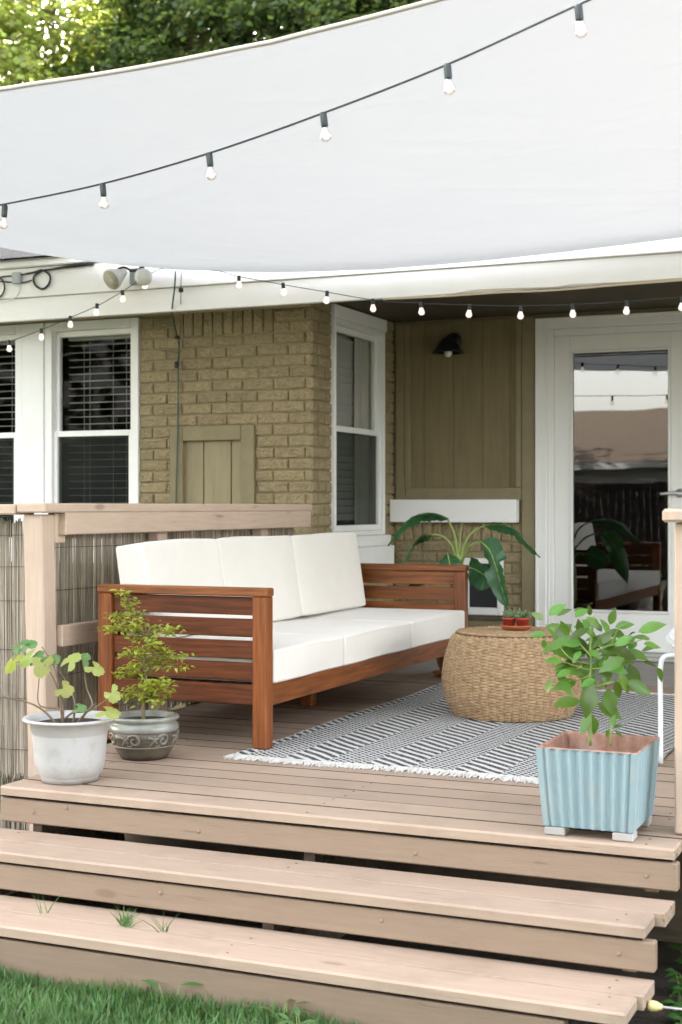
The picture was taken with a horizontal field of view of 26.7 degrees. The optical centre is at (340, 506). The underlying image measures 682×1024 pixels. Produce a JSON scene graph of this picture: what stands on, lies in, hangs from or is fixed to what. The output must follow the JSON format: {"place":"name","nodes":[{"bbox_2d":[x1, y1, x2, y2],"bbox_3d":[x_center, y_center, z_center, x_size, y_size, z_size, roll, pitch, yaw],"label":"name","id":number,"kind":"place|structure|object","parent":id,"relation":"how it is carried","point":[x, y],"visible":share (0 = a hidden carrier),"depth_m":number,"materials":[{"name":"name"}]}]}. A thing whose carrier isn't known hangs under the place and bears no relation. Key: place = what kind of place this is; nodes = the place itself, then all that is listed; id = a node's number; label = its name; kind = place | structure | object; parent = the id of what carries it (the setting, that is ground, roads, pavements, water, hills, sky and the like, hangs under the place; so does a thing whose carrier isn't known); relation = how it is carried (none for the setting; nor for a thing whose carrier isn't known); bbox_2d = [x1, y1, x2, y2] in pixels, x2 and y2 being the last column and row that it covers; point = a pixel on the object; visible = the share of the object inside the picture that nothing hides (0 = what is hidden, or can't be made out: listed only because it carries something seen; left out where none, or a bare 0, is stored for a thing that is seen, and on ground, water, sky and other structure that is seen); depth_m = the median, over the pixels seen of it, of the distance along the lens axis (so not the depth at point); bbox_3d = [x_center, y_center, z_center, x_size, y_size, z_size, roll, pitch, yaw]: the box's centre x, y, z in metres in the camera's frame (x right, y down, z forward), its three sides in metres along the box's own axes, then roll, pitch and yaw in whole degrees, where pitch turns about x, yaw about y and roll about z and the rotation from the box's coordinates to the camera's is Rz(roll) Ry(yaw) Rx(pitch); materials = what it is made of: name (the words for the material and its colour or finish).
{"place":"outdoors","nodes":[
{"label":"outdoors","id":0,"kind":"place"},
{"bbox_2d":[3,0,281,81],"label":"sky","id":1,"kind":"structure","parent":0,"point":[45,2],"materials":[{"name":"white"}]},
{"bbox_2d":[0,960,377,1023],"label":"grass","id":2,"kind":"structure","parent":0,"point":[48,1000],"depth_m":3.92,"materials":[{"name":"green plant"}]},
{"bbox_2d":[0,702,676,1023],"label":"lawn","id":3,"kind":"structure","parent":0,"point":[669,1022],"depth_m":6.88,"materials":[{"name":"green plant"}]},
{"bbox_2d":[0,518,28,830],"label":"reed screen","id":4,"kind":"object","parent":3,"relation":"on","point":[13,749],"visible":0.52,"depth_m":5.91,"materials":[{"name":"beige wicker"}]},
{"bbox_2d":[0,504,33,711],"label":"fence railing","id":5,"kind":"object","parent":3,"relation":"on","point":[8,509],"visible":0.31,"depth_m":5.83,"materials":[{"name":"paint"}]},
{"bbox_2d":[0,0,136,86],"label":"tree","id":6,"kind":"object","parent":3,"relation":"on","point":[22,60],"visible":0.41,"depth_m":26.82,"materials":[{"name":"green plant"}]},
{"bbox_2d":[8,984,291,1023],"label":"dry grass","id":7,"kind":"structure","parent":3,"relation":"on","point":[109,1011],"depth_m":3.90,"materials":[{"name":"plant"}]},
{"bbox_2d":[140,980,201,1013],"bbox_3d":[-0.468,1.350,3.969,0.158,0.111,0.134,0,0,-23],"label":"weed plant","id":8,"kind":"object","parent":3,"relation":"on","point":[157,985],"visible":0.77,"depth_m":3.97,"materials":[{"name":"green plant"}]},
{"bbox_2d":[40,0,384,80],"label":"tree","id":9,"kind":"object","parent":3,"relation":"on","point":[169,29],"visible":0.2,"depth_m":26.05,"materials":[{"name":"green plant"}]},
{"bbox_2d":[258,999,310,1021],"bbox_3d":[-0.151,1.361,3.841,0.156,0.090,0.106,0,0,-9],"label":"weed plant","id":10,"kind":"object","parent":3,"relation":"on","point":[289,1000],"visible":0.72,"depth_m":3.81,"materials":[{"name":"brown plant"}]},
{"bbox_2d":[278,1006,319,1023],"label":"weed plant","id":11,"kind":"object","parent":3,"relation":"on","point":[296,1010],"visible":1,"depth_m":3.73,"materials":[{"name":"green plant"}]},
{"bbox_2d":[247,0,422,40],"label":"tree","id":12,"kind":"object","parent":3,"relation":"on","point":[379,5],"visible":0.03,"depth_m":24.88,"materials":[{"name":"green plant"}]},
{"bbox_2d":[0,238,681,725],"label":"brick house","id":13,"kind":"structure","parent":3,"relation":"on","point":[548,428],"depth_m":9.09,"materials":[{"name":"brown brick"}]},
{"bbox_2d":[0,324,21,551],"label":"window","id":14,"kind":"structure","parent":13,"relation":"in","point":[7,332],"depth_m":9.17,"materials":[{"name":"white paint"}]},
{"bbox_2d":[0,262,93,301],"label":"power cable","id":15,"kind":"object","parent":13,"relation":"attached to","point":[16,277],"visible":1,"depth_m":8.68,"materials":[{"name":"black rubber"}]},
{"bbox_2d":[45,317,140,552],"bbox_3d":[-1.522,-0.436,9.033,0.688,1.452,0.192,0,0,23],"label":"window","id":16,"kind":"structure","parent":13,"relation":"in","point":[120,328],"depth_m":9.06,"materials":[{"name":"white paint"}]},
{"bbox_2d":[103,266,151,289],"bbox_3d":[-1.226,-1.330,8.329,0.304,0.142,0.173,0,0,24],"label":"flood light","id":17,"kind":"object","parent":13,"relation":"attached to","point":[113,279],"visible":1,"depth_m":8.29,"materials":[{"name":"white plastic"}]},
{"bbox_2d":[160,271,182,503],"bbox_3d":[-0.980,-0.592,8.499,0.104,1.528,0.549,0,0,-15],"label":"hanging cord","id":18,"kind":"object","parent":13,"relation":"hanging from","point":[177,336],"visible":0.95,"depth_m":8.67,"materials":[{"name":"black rubber"}]},
{"bbox_2d":[0,0,681,271],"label":"shade sail","id":19,"kind":"object","parent":13,"relation":"attached to","point":[553,135],"visible":0.98,"depth_m":5.30,"materials":[{"name":"fabric"}]},
{"bbox_2d":[0,0,590,228],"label":"string lights","id":20,"kind":"object","parent":19,"relation":"hanging from","point":[579,16],"visible":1,"depth_m":4.16,"materials":[{"name":"plastic"}]},
{"bbox_2d":[1,268,681,351],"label":"string lights","id":21,"kind":"object","parent":13,"relation":"hanging from","point":[572,307],"visible":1,"depth_m":7.73,"materials":[{"name":"plastic"}]},
{"bbox_2d":[330,304,393,563],"bbox_3d":[0.060,-0.417,9.016,0.240,1.595,0.900,0,0,23],"label":"window","id":22,"kind":"structure","parent":13,"relation":"in","point":[357,347],"depth_m":9.15,"materials":[{"name":"white paint"}]},
{"bbox_2d":[432,332,463,356],"bbox_3d":[0.693,-1.049,9.268,0.210,0.171,0.222,0,0,24],"label":"wall lamp","id":23,"kind":"object","parent":13,"relation":"attached to","point":[449,345],"visible":1,"depth_m":9.23,"materials":[{"name":"black metal"}]},
{"bbox_2d":[463,558,503,615],"bbox_3d":[0.923,0.517,9.290,0.268,0.368,0.038,0,0,23],"label":"pet door","id":24,"kind":"structure","parent":13,"relation":"in","point":[479,599],"depth_m":9.29,"materials":[{"name":"white paint"}]},
{"bbox_2d":[383,278,681,299],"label":"conduit","id":25,"kind":"object","parent":13,"relation":"attached to","point":[600,286],"visible":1,"depth_m":7.43,"materials":[{"name":"beige metal"}]},
{"bbox_2d":[555,331,681,652],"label":"door","id":26,"kind":"structure","parent":13,"relation":"in","point":[566,347],"depth_m":8.99,"materials":[{"name":"paint"}]},
{"bbox_2d":[0,672,681,1023],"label":"wooden deck","id":27,"kind":"structure","parent":3,"relation":"on","point":[308,867],"depth_m":4.22,"materials":[{"name":"paint"}]},
{"bbox_2d":[35,892,64,913],"bbox_3d":[-0.879,1.188,4.310,0.116,0.074,0.022,0,0,33],"label":"grass tuft","id":28,"kind":"object","parent":27,"relation":"on","point":[45,906],"visible":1,"depth_m":4.32,"materials":[{"name":"plant"}]},
{"bbox_2d":[0,639,120,784],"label":"potted plant","id":29,"kind":"object","parent":27,"relation":"on","point":[69,747],"visible":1,"depth_m":4.91,"materials":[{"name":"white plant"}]},
{"bbox_2d":[105,904,140,926],"bbox_3d":[-0.631,1.198,4.221,0.122,0.068,0.071,0,0,44],"label":"grass tuft","id":30,"kind":"object","parent":27,"relation":"on","point":[126,921],"visible":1,"depth_m":4.21,"materials":[{"name":"green plant"}]},
{"bbox_2d":[96,588,194,760],"bbox_3d":[-0.758,0.627,5.444,0.431,0.642,0.266,0,0,24],"label":"potted tree","id":31,"kind":"object","parent":27,"relation":"on","point":[143,734],"visible":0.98,"depth_m":5.40,"materials":[{"name":"green plant"}]},
{"bbox_2d":[133,915,173,932],"bbox_3d":[-0.533,1.202,4.158,0.136,0.063,0.063,0,0,24],"label":"grass tuft","id":32,"kind":"object","parent":27,"relation":"on","point":[166,930],"visible":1,"depth_m":4.16,"materials":[{"name":"green plant"}]},
{"bbox_2d":[17,503,311,830],"bbox_3d":[-0.738,0.696,6.956,0.140,1.419,2.570,0,0,24],"label":"deck railing","id":33,"kind":"object","parent":27,"relation":"on","point":[44,533],"visible":0.63,"depth_m":5.97,"materials":[{"name":"paint"}]},
{"bbox_2d":[54,528,293,711],"bbox_3d":[-0.754,0.502,7.042,0.015,0.935,2.438,0,0,24],"label":"reed screen","id":34,"kind":"object","parent":33,"relation":"attached to","point":[68,558],"visible":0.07,"depth_m":6.24,"materials":[{"name":"beige wicker"}]},
{"bbox_2d":[97,563,468,749],"bbox_3d":[-0.151,0.632,6.837,0.775,0.631,2.466,0,0,24],"label":"outdoor sofa","id":35,"kind":"object","parent":27,"relation":"on","point":[262,693],"visible":0.46,"depth_m":5.75,"materials":[{"name":"brown wood"}]},
{"bbox_2d":[120,634,343,682],"bbox_3d":[-0.452,0.623,6.064,0.738,0.146,0.674,0,0,24],"label":"seat cushion","id":36,"kind":"object","parent":35,"relation":"on","point":[296,655],"visible":0.49,"depth_m":5.88,"materials":[{"name":"beige fabric"}]},
{"bbox_2d":[116,539,226,636],"bbox_3d":[-0.717,0.351,6.165,0.201,0.426,0.642,0,0,24],"label":"back cushion","id":37,"kind":"object","parent":36,"relation":"on","point":[188,562],"visible":0.52,"depth_m":6.03,"materials":[{"name":"beige fabric"}]},
{"bbox_2d":[273,618,410,665],"bbox_3d":[-0.154,0.623,6.749,0.738,0.145,0.820,0,0,24],"label":"seat cushion","id":38,"kind":"object","parent":35,"relation":"on","point":[364,640],"visible":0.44,"depth_m":6.60,"materials":[{"name":"beige fabric"}]},
{"bbox_2d":[216,535,301,620],"bbox_3d":[-0.433,0.351,6.816,0.200,0.426,0.780,0,0,24],"label":"back cushion","id":39,"kind":"object","parent":38,"relation":"on","point":[259,561],"visible":0.59,"depth_m":6.84,"materials":[{"name":"beige fabric"}]},
{"bbox_2d":[296,607,464,648],"bbox_3d":[0.177,0.624,7.508,0.738,0.146,0.834,0,0,24],"label":"seat cushion","id":40,"kind":"object","parent":35,"relation":"on","point":[428,626],"visible":0.43,"depth_m":7.35,"materials":[{"name":"beige fabric"}]},
{"bbox_2d":[291,532,365,615],"bbox_3d":[-0.114,0.351,7.550,0.201,0.426,0.820,0,0,24],"label":"back cushion","id":41,"kind":"object","parent":40,"relation":"on","point":[328,571],"visible":0.75,"depth_m":7.49,"materials":[{"name":"beige fabric"}]},
{"bbox_2d":[224,683,674,783],"bbox_3d":[0.756,0.944,6.266,1.537,0.010,2.590,0,0,24],"label":"rug","id":42,"kind":"object","parent":27,"relation":"on","point":[425,731],"visible":0.55,"depth_m":5.84,"materials":[{"name":"white fabric"}]},
{"bbox_2d":[441,626,581,721],"bbox_3d":[0.777,0.750,6.532,0.641,0.380,0.640,0,0,24],"label":"wicker ottoman","id":43,"kind":"object","parent":42,"relation":"on","point":[496,673],"visible":0.76,"depth_m":6.27,"materials":[{"name":"beige wicker"}]},
{"bbox_2d":[500,624,531,629],"bbox_3d":[0.799,0.551,6.566,0.148,0.021,0.148,0,0,24],"label":"plant saucer","id":44,"kind":"object","parent":43,"relation":"on","point":[515,627],"visible":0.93,"depth_m":6.51,"materials":[{"name":"ceramic"}]},
{"bbox_2d":[502,609,516,625],"bbox_3d":[0.773,0.509,6.580,0.075,0.087,0.068,0,0,-28],"label":"potted succulent","id":45,"kind":"object","parent":44,"relation":"on","point":[508,618],"visible":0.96,"depth_m":6.55,"materials":[{"name":"red ceramic"}]},
{"bbox_2d":[514,607,530,625],"bbox_3d":[0.828,0.506,6.548,0.080,0.094,0.077,0,0,24],"label":"potted succulent","id":46,"kind":"object","parent":44,"relation":"on","point":[522,618],"visible":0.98,"depth_m":6.53,"materials":[{"name":"red ceramic"}]},
{"bbox_2d":[387,512,540,676],"bbox_3d":[0.646,0.489,8.011,0.985,0.917,0.445,0,0,31],"label":"banana plant","id":47,"kind":"object","parent":27,"relation":"on","point":[481,576],"visible":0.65,"depth_m":7.93,"materials":[{"name":"green plant"}]},
{"bbox_2d":[529,604,666,841],"bbox_3d":[0.748,0.619,4.238,0.438,0.661,0.322,0,0,24],"label":"planter","id":48,"kind":"object","parent":27,"relation":"on","point":[591,779],"visible":1,"depth_m":4.16,"materials":[{"name":"blue ceramic"}]},
{"bbox_2d":[648,1000,681,1010],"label":"garden rod","id":49,"kind":"object","parent":27,"relation":"on","point":[653,1005],"visible":1,"depth_m":3.63,"materials":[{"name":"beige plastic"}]},
{"bbox_2d":[658,628,674,762],"bbox_3d":[1.691,0.683,5.393,0.926,0.515,0.834,0,0,24],"label":"patio chair","id":50,"kind":"object","parent":27,"relation":"on","point":[670,638],"visible":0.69,"depth_m":5.27,"materials":[{"name":"white metal"}]},
{"bbox_2d":[662,509,681,834],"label":"deck railing","id":51,"kind":"object","parent":27,"relation":"on","point":[671,515],"visible":1,"depth_m":4.14,"materials":[{"name":"paint"}]},
{"bbox_2d":[664,968,681,995],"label":"weed plant","id":52,"kind":"object","parent":3,"relation":"on","point":[677,979],"visible":0.71,"depth_m":4.09,"materials":[{"name":"green plant"}]},
{"bbox_2d":[76,900,681,1023],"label":"bare ground","id":53,"kind":"structure","parent":0,"point":[667,957],"depth_m":4.46,"materials":[{"name":"soil"}]},
{"bbox_2d":[667,944,681,963],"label":"weed plant","id":54,"kind":"object","parent":53,"relation":"on","point":[676,946],"visible":1,"depth_m":4.32,"materials":[{"name":"green plant"}]},
{"bbox_2d":[390,659,674,685],"bbox_3d":[4.485,1.101,7.117,9.450,0.298,1.230,0,0,24],"label":"concrete landing","id":55,"kind":"object","parent":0,"point":[648,674],"visible":0.05,"depth_m":8.34,"materials":[{"name":"grey concrete"}]},
{"label":"garden soil","id":56,"kind":"structure","parent":0,"visible":0},
{"bbox_2d":[659,999,681,1022],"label":"weed plant","id":57,"kind":"object","parent":56,"relation":"on","point":[670,1003],"visible":0.38,"depth_m":3.88,"materials":[{"name":"green plant"}]},
{"bbox_2d":[666,1005,681,1022],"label":"weed plant","id":58,"kind":"object","parent":56,"relation":"on","point":[679,1012],"visible":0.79,"depth_m":3.81,"materials":[{"name":"green plant"}]},
{"bbox_2d":[667,1014,681,1023],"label":"weed plant","id":59,"kind":"object","parent":56,"relation":"on","point":[675,1016],"visible":1,"depth_m":3.77,"materials":[{"name":"green plant"}]},
{"bbox_2d":[668,981,681,1006],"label":"weed plant","id":60,"kind":"object","parent":56,"relation":"on","point":[679,986],"visible":0.62,"depth_m":4.01,"materials":[{"name":"green plant"}]}
]}

